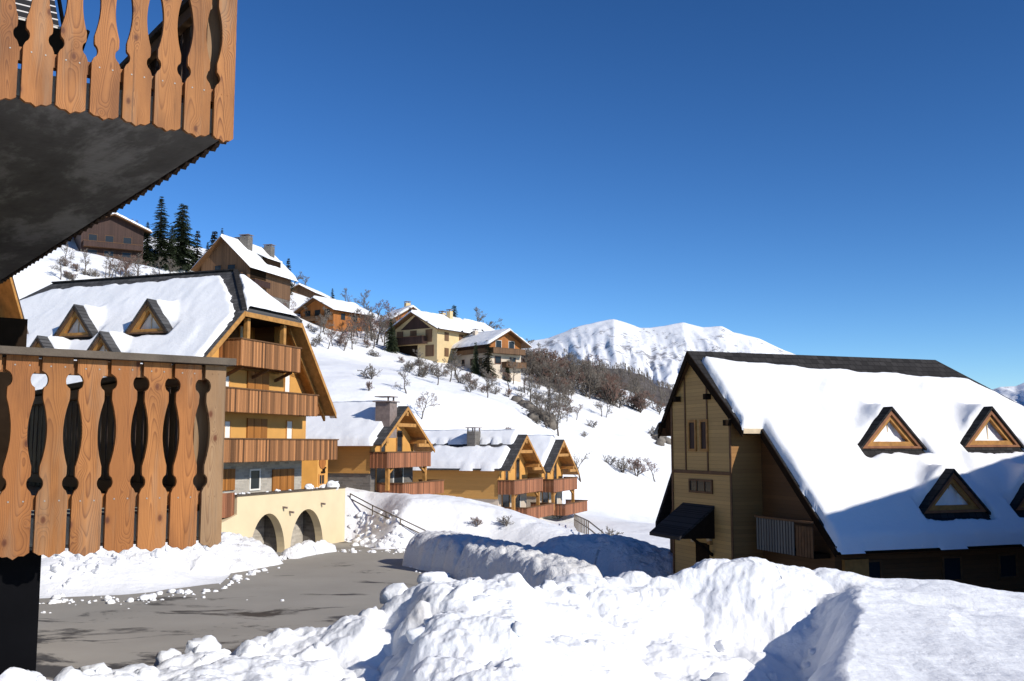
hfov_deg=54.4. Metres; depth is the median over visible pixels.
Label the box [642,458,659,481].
bare tree
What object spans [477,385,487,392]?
bare shrub
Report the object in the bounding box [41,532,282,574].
snow pile
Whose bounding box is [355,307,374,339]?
bare tree
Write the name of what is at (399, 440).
window
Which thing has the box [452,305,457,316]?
pine tree
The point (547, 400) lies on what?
bare tree
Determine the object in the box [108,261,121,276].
bare tree
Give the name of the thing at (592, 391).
bare shrub
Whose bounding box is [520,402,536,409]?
boulder
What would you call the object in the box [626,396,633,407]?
bare shrub
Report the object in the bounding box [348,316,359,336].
bare tree
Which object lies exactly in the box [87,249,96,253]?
window
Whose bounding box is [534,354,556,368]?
bare shrub
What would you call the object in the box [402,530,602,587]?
snow berm
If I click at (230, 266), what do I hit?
window
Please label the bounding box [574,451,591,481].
bare tree
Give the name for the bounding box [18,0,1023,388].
sky
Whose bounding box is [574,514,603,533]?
handrail
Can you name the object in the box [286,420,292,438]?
window
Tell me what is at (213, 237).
young spruce
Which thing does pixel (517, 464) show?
window
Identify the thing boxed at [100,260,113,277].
bare tree
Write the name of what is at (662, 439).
boulder
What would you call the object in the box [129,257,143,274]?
bare tree
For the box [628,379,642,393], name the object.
bare tree
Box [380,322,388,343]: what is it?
bare tree
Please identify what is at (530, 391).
bare tree
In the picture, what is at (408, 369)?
bare shrub
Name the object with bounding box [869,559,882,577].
window
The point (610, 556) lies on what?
snow mound
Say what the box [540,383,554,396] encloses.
bare tree
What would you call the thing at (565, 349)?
bare tree
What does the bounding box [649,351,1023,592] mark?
dormered chalet
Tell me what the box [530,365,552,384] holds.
bare shrub
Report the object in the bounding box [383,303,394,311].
bare tree
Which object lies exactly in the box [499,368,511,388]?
bare tree
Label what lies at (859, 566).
door panel
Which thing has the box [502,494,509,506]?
window
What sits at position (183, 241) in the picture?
pine tree
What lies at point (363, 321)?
bare tree
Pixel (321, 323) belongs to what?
bare tree
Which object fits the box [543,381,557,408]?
bare tree
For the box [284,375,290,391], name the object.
window
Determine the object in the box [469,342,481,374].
pine tree
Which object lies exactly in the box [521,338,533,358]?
bare tree
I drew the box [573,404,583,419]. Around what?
bare tree
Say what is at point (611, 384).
bare shrub
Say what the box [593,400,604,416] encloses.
bare tree
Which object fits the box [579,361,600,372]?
bare tree
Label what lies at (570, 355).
bare tree
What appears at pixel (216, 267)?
window
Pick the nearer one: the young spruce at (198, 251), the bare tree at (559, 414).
the bare tree at (559, 414)
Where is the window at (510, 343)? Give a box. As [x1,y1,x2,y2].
[508,341,513,348]
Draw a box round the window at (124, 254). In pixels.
[122,252,131,257]
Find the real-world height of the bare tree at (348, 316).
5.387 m
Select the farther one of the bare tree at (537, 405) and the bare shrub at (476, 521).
the bare tree at (537, 405)
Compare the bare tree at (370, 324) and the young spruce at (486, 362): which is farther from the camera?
the bare tree at (370, 324)
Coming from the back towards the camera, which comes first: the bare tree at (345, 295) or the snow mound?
the bare tree at (345, 295)
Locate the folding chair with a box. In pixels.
[13,0,89,54]
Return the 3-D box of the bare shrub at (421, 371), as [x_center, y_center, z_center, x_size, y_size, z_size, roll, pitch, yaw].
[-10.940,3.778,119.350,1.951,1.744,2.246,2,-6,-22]
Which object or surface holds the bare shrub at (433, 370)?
on the snowy ground
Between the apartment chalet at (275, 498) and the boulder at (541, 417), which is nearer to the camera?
the apartment chalet at (275, 498)
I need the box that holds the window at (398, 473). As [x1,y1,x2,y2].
[393,468,403,482]
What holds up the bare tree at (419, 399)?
on the snowy ground
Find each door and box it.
[375,468,384,489]
[396,345,417,356]
[695,542,709,562]
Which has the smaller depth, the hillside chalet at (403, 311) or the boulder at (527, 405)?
the boulder at (527, 405)
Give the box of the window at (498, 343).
[495,340,501,347]
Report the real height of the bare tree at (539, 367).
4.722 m
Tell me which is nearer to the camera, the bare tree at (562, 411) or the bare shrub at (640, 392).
the bare tree at (562, 411)
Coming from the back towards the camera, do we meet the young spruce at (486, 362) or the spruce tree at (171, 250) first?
the spruce tree at (171, 250)
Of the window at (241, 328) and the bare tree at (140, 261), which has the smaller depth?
the window at (241, 328)
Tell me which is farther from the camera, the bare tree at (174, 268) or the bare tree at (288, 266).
the bare tree at (288, 266)
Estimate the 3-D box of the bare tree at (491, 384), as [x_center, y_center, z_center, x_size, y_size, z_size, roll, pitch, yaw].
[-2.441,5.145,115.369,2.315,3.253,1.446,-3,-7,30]
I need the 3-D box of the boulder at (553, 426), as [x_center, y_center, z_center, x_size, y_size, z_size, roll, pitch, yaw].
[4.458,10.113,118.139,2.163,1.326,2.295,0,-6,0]
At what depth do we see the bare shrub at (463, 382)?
145.17 m
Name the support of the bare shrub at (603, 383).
on the snowy ground
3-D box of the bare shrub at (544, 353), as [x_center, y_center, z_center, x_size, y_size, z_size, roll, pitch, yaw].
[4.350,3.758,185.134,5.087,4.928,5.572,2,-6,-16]
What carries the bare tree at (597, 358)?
on the snowy ground
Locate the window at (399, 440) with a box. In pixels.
[396,429,402,450]
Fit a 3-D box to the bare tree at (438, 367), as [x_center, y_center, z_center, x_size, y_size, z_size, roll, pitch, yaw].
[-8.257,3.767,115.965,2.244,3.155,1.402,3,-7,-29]
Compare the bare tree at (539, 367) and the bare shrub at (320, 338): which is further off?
the bare tree at (539, 367)
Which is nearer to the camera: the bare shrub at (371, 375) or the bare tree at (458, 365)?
the bare shrub at (371, 375)
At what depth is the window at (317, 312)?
183.48 m
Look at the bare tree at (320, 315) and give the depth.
159.54 m
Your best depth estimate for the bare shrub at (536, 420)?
115.02 m
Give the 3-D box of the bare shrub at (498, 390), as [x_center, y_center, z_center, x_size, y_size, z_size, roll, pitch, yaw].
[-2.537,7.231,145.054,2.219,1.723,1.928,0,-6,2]
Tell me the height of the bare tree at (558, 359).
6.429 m
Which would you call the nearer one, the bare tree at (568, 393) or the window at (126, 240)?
the bare tree at (568, 393)
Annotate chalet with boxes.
[0,0,236,674]
[0,277,28,333]
[19,269,346,551]
[74,212,152,263]
[190,234,297,309]
[292,283,330,297]
[293,296,375,331]
[306,396,444,493]
[377,301,419,324]
[385,309,481,362]
[413,427,554,517]
[452,328,531,381]
[463,319,494,330]
[527,434,587,518]
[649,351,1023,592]
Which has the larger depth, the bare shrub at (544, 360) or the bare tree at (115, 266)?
the bare shrub at (544, 360)
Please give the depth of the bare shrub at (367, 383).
102.82 m
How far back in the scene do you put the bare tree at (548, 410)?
117.31 m
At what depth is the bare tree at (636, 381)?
186.58 m
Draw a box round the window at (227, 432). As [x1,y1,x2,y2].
[224,420,230,437]
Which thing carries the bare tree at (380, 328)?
on the snowy ground
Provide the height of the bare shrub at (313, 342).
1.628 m
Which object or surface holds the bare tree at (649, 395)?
on the snowy ground
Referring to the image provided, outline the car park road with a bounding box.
[36,541,453,679]
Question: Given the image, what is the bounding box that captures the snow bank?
[81,557,1023,680]
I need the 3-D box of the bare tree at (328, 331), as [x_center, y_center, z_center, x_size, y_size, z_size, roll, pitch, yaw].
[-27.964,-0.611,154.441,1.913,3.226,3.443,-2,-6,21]
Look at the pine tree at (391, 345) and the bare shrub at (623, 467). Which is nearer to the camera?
the bare shrub at (623, 467)
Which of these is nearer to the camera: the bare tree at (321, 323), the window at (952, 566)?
the window at (952, 566)
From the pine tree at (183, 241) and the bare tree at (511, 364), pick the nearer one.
the bare tree at (511, 364)
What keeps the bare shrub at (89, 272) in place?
on the snowy ground
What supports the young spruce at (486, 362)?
on the snowy ground
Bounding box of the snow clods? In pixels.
[0,571,815,680]
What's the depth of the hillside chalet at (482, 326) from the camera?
192.49 m
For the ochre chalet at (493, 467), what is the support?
on the snowy ground
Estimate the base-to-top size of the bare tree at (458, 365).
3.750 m
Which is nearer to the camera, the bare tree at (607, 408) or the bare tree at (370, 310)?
the bare tree at (607, 408)
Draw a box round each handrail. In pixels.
[350,493,425,532]
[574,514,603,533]
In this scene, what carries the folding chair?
on the chalet at (119, 452)
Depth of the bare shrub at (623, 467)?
117.42 m
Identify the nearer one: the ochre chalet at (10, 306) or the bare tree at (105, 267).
the ochre chalet at (10, 306)
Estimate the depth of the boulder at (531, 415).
115.92 m
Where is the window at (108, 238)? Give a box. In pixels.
[105,235,113,243]
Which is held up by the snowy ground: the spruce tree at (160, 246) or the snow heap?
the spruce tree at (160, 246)
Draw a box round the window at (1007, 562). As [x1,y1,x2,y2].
[997,553,1018,578]
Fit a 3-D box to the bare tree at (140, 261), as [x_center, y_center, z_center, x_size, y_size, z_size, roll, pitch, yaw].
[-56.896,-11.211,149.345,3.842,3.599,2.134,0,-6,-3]
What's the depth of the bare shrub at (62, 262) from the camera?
142.87 m
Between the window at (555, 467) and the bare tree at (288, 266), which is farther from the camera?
the bare tree at (288, 266)
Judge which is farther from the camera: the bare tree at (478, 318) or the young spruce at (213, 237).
the bare tree at (478, 318)
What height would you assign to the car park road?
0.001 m
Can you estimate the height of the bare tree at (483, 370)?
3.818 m
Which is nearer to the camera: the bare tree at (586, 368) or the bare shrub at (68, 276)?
the bare shrub at (68, 276)
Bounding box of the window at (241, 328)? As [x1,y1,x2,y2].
[239,325,243,336]
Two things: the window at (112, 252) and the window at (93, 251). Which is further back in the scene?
the window at (112, 252)
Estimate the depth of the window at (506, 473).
77.69 m
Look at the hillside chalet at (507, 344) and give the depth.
163.05 m
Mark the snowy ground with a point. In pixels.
(628, 503)
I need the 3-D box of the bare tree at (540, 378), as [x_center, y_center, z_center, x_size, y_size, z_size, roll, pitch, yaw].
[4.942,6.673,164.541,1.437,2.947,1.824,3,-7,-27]
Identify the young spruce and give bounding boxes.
[188,231,202,268]
[206,231,217,250]
[479,340,499,378]
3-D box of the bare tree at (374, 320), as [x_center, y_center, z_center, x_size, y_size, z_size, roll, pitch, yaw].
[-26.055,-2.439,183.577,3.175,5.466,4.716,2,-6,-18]
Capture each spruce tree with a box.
[141,222,156,266]
[144,196,176,267]
[160,225,180,272]
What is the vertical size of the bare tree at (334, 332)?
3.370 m
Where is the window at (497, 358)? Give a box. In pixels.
[495,356,500,363]
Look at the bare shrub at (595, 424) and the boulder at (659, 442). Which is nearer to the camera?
the bare shrub at (595, 424)
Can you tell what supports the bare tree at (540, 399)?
on the snowy ground
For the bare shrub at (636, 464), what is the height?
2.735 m
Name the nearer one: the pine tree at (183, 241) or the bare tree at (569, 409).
the bare tree at (569, 409)
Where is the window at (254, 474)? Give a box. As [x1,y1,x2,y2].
[249,469,260,490]
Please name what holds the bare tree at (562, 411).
on the snowy ground
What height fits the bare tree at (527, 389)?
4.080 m
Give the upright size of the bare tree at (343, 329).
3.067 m
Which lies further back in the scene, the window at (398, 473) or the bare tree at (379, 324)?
the bare tree at (379, 324)
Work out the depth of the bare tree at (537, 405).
117.35 m
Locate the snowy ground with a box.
[13,238,670,597]
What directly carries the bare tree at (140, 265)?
on the snowy ground
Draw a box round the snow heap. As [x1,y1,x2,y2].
[280,540,336,558]
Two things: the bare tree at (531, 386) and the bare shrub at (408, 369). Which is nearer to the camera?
the bare shrub at (408, 369)
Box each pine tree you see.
[165,204,198,271]
[383,319,398,353]
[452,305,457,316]
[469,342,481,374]
[504,360,511,381]
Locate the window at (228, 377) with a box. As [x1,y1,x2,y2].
[226,372,229,386]
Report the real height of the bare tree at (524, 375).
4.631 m
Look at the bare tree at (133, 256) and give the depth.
147.70 m
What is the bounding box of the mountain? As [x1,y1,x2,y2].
[526,319,1023,405]
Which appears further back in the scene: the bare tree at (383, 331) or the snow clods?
the bare tree at (383, 331)
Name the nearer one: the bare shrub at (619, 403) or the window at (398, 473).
the window at (398, 473)
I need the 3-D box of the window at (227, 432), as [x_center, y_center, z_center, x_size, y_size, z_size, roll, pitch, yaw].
[-15.438,5.042,53.952,0.080,1.405,0.579,-2,-6,20]
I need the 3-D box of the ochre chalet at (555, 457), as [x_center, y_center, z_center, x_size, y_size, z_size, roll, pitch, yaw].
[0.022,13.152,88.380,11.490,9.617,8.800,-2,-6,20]
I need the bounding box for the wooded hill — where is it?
[568,365,672,406]
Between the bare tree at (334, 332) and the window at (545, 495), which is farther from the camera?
the bare tree at (334, 332)
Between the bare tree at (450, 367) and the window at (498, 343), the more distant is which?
the window at (498, 343)
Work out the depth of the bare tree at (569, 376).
169.61 m
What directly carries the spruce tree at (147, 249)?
on the snowy ground
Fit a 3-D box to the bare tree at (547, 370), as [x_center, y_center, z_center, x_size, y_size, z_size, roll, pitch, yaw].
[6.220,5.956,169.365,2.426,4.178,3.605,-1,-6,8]
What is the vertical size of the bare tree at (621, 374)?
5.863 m
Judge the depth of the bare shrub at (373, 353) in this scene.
157.00 m
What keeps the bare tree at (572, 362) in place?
on the snowy ground
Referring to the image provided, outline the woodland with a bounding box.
[561,359,673,402]
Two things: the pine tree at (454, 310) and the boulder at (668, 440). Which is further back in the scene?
the pine tree at (454, 310)
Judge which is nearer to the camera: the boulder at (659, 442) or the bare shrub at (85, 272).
the bare shrub at (85, 272)
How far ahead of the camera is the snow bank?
8.01 m
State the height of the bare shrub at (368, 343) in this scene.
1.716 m
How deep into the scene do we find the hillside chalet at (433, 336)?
165.78 m
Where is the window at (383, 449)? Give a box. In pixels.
[380,443,385,451]
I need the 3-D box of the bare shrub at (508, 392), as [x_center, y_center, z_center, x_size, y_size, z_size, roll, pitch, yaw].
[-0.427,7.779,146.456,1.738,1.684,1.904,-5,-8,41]
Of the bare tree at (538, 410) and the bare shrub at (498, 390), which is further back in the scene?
the bare shrub at (498, 390)
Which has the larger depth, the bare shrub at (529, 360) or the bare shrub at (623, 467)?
the bare shrub at (529, 360)
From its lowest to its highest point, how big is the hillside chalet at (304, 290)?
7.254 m
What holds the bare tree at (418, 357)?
on the snowy ground
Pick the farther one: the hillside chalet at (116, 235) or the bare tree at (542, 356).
the hillside chalet at (116, 235)
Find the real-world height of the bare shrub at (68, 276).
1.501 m
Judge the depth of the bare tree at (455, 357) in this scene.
153.97 m
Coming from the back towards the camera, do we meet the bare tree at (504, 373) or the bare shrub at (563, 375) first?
the bare shrub at (563, 375)
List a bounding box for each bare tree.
[50,255,67,279]
[57,241,78,264]
[80,249,90,271]
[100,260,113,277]
[105,252,118,276]
[107,259,120,276]
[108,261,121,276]
[118,264,132,276]
[120,253,143,264]
[122,254,135,275]
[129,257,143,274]
[133,258,150,274]
[146,257,164,273]
[163,256,178,272]
[283,299,297,310]
[286,258,295,293]
[294,272,306,284]
[315,316,328,333]
[318,314,328,333]
[322,306,335,331]
[323,326,337,345]
[325,328,339,348]
[335,324,352,338]
[339,325,357,349]
[339,329,358,350]
[342,288,352,301]
[346,308,359,334]
[346,319,358,331]
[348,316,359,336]
[353,289,370,307]
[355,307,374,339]
[358,316,381,342]
[360,315,374,338]
[363,314,377,339]
[367,330,377,348]
[371,316,390,341]
[373,299,388,318]
[374,310,391,344]
[374,315,386,341]
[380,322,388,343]
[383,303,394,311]
[387,312,401,321]
[395,364,411,393]
[413,348,426,376]
[415,391,440,418]
[432,359,447,384]
[442,359,463,380]
[442,360,456,381]
[448,349,461,374]
[473,307,487,321]
[481,367,496,392]
[481,372,498,397]
[482,318,502,328]
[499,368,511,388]
[508,358,524,383]
[519,365,532,392]
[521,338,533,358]
[521,400,553,428]
[523,348,536,373]
[523,376,536,390]
[524,374,538,394]
[527,377,540,400]
[529,390,543,401]
[532,400,545,414]
[534,360,557,381]
[535,348,558,371]
[535,392,555,407]
[538,372,547,388]
[539,377,552,396]
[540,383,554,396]
[541,364,554,386]
[541,394,554,409]
[542,360,568,387]
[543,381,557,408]
[544,399,555,426]
[546,370,561,383]
[547,350,568,367]
[550,397,568,435]
[553,373,565,395]
[553,378,569,392]
[556,404,570,422]
[557,384,568,410]
[562,348,576,361]
[562,384,571,405]
[564,401,576,419]
[565,359,581,383]
[567,352,582,379]
[568,371,585,394]
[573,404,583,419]
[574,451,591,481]
[577,357,600,396]
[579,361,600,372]
[580,355,602,366]
[582,361,608,398]
[593,359,606,375]
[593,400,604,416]
[598,375,623,405]
[605,401,613,417]
[613,368,629,390]
[625,371,641,397]
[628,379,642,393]
[629,374,643,394]
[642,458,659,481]
[643,390,656,405]
[656,388,668,414]
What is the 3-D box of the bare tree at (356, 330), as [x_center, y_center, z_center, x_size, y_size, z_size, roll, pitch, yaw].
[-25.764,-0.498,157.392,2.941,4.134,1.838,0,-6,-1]
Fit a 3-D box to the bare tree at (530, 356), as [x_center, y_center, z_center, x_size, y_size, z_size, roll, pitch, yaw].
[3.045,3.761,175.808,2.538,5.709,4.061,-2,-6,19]
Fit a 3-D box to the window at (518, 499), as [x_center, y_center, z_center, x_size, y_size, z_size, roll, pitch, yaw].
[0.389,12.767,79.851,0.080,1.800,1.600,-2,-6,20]
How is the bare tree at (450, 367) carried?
on the snowy ground
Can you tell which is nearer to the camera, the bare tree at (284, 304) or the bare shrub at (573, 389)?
the bare tree at (284, 304)
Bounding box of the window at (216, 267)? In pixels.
[214,265,220,269]
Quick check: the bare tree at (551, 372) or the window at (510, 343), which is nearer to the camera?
the window at (510, 343)
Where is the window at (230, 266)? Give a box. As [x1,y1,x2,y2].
[227,264,235,268]
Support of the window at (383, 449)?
in the ochre chalet at (385, 446)
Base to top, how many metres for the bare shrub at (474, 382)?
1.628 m
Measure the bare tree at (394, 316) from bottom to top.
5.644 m
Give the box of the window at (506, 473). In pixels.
[504,471,508,479]
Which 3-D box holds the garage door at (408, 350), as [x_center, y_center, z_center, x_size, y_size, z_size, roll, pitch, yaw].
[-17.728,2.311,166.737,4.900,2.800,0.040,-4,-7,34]
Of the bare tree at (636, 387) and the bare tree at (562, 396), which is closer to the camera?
the bare tree at (562, 396)
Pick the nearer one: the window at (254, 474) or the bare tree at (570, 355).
the window at (254, 474)
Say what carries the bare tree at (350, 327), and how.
on the snowy ground
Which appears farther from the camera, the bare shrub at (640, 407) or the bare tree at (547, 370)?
the bare shrub at (640, 407)
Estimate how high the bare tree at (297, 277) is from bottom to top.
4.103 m
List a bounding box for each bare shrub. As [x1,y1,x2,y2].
[59,258,71,266]
[63,271,75,279]
[79,268,88,275]
[85,268,98,275]
[310,339,321,346]
[311,333,323,341]
[357,363,381,378]
[362,339,371,347]
[366,381,372,390]
[367,349,376,355]
[404,364,414,372]
[412,367,428,377]
[427,366,440,374]
[457,376,471,383]
[464,384,475,391]
[468,381,481,387]
[470,517,482,525]
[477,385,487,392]
[488,386,501,394]
[496,515,512,525]
[504,389,511,396]
[521,347,542,361]
[521,356,536,369]
[524,360,536,374]
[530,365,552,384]
[533,416,541,423]
[534,348,549,361]
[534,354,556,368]
[543,351,560,365]
[550,372,575,386]
[557,378,580,395]
[578,378,603,396]
[584,420,596,427]
[594,382,629,403]
[595,375,619,396]
[597,389,621,400]
[598,526,623,535]
[602,454,616,464]
[608,380,627,401]
[608,395,626,407]
[611,373,624,387]
[613,456,634,472]
[624,391,651,410]
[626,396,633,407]
[626,457,648,476]
[627,385,650,401]
[634,398,646,412]
[653,400,664,412]
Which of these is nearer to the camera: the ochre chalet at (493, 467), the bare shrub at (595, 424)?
the ochre chalet at (493, 467)
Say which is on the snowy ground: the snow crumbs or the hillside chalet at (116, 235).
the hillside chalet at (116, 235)
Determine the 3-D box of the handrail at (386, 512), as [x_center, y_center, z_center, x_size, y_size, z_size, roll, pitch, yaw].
[-8.079,11.156,61.998,0.965,2.960,8.214,5,-8,-40]
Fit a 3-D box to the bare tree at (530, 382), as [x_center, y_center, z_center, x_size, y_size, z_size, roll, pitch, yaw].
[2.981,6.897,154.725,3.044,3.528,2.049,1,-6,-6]
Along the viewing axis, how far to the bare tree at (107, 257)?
144.99 m
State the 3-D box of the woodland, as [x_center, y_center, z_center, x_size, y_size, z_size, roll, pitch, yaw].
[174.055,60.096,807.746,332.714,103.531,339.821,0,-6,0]
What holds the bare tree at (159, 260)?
on the snowy ground
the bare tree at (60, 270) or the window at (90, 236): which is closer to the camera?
the bare tree at (60, 270)
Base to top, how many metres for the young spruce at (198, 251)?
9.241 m
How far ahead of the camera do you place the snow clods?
6.91 m
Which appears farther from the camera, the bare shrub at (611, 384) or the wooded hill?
the wooded hill
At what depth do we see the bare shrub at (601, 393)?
174.20 m
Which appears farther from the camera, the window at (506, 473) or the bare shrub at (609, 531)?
the window at (506, 473)
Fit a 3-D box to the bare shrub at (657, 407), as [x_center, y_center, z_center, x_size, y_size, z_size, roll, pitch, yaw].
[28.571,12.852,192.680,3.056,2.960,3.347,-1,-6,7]
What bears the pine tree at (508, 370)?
on the snowy ground
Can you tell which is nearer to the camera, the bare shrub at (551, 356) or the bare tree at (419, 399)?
the bare tree at (419, 399)
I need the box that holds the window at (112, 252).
[104,250,113,256]
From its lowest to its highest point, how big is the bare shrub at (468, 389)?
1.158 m
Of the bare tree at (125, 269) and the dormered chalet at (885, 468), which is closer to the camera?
the dormered chalet at (885, 468)
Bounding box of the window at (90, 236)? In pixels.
[88,233,97,243]
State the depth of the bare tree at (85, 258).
142.56 m
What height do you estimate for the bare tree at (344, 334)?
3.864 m
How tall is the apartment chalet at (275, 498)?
16.770 m
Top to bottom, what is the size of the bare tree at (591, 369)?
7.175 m
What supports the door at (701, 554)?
in the dormered chalet at (885, 468)
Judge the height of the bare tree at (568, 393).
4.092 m
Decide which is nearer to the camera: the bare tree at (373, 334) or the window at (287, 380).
the window at (287, 380)
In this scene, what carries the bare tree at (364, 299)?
on the snowy ground
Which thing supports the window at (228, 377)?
in the apartment chalet at (275, 498)
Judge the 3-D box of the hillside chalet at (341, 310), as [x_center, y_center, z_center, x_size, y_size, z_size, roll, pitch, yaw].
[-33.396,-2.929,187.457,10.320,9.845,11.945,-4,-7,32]
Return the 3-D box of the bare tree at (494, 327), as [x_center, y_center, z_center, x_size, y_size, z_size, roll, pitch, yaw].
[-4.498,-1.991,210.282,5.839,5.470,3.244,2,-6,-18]
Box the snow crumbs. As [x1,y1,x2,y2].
[39,509,450,612]
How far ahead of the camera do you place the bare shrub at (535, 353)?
180.60 m
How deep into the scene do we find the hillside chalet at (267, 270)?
171.97 m
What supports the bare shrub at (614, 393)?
on the snowy ground
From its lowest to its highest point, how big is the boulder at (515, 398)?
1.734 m
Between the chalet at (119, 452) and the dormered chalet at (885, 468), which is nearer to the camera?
the chalet at (119, 452)
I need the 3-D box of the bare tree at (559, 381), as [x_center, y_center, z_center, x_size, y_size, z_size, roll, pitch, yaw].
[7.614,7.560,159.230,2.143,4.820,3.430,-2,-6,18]
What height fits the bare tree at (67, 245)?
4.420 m
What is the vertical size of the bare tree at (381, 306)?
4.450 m
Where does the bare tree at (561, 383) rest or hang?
on the snowy ground
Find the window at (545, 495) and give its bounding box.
[542,492,548,502]
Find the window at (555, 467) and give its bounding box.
[553,461,556,478]
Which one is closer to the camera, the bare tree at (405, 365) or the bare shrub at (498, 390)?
the bare tree at (405, 365)
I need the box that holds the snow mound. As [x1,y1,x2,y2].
[535,533,672,577]
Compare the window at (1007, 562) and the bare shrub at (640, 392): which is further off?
the bare shrub at (640, 392)
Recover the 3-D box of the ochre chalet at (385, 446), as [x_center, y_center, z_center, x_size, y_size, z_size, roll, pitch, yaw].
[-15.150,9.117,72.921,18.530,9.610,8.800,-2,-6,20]
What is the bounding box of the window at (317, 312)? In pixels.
[314,310,319,315]
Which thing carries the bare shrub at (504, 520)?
on the snowy ground
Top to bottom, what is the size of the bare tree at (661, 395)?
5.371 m
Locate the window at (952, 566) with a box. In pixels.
[941,555,963,581]
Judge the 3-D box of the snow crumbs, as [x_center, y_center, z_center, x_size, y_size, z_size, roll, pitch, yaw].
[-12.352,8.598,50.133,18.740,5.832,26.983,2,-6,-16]
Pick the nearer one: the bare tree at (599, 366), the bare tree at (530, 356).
the bare tree at (530, 356)
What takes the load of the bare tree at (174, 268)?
on the snowy ground
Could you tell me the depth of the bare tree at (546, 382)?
160.25 m
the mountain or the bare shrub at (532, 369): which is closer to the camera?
the bare shrub at (532, 369)
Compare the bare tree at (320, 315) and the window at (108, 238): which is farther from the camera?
the window at (108, 238)
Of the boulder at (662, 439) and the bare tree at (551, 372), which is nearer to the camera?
the boulder at (662, 439)
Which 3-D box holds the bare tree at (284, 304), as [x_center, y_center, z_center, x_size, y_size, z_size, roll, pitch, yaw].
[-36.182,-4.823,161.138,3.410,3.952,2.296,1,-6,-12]
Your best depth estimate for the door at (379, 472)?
68.48 m
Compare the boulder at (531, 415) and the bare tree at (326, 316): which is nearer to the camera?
the boulder at (531, 415)
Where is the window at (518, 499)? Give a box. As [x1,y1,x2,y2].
[515,494,520,506]
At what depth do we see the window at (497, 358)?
161.53 m
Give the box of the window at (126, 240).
[123,237,131,245]
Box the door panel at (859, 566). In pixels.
[842,558,868,576]
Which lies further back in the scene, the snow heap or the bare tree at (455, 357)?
the bare tree at (455, 357)
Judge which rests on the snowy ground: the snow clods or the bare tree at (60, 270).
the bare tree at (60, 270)
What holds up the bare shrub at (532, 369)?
on the snowy ground
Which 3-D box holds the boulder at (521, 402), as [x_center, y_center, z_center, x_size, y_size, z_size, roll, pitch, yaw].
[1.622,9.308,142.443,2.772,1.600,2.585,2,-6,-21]
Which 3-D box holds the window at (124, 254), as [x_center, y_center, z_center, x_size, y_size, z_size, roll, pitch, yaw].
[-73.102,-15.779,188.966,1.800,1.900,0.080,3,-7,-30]
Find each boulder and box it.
[511,395,522,401]
[517,400,531,404]
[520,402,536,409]
[527,412,538,420]
[539,411,556,423]
[543,420,558,430]
[651,435,665,442]
[655,440,664,445]
[664,437,670,444]
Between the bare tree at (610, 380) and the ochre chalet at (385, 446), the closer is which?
the ochre chalet at (385, 446)
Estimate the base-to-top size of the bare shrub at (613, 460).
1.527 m
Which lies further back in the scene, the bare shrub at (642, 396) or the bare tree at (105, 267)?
the bare shrub at (642, 396)
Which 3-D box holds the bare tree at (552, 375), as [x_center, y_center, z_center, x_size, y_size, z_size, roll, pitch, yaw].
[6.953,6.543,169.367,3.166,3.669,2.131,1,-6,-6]
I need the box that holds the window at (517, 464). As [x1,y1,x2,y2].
[515,459,519,479]
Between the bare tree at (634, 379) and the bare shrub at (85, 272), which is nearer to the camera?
the bare shrub at (85, 272)
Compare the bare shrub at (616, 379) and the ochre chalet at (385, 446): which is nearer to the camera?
the ochre chalet at (385, 446)
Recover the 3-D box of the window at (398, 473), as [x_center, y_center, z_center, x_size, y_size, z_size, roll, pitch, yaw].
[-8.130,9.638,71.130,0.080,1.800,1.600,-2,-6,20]

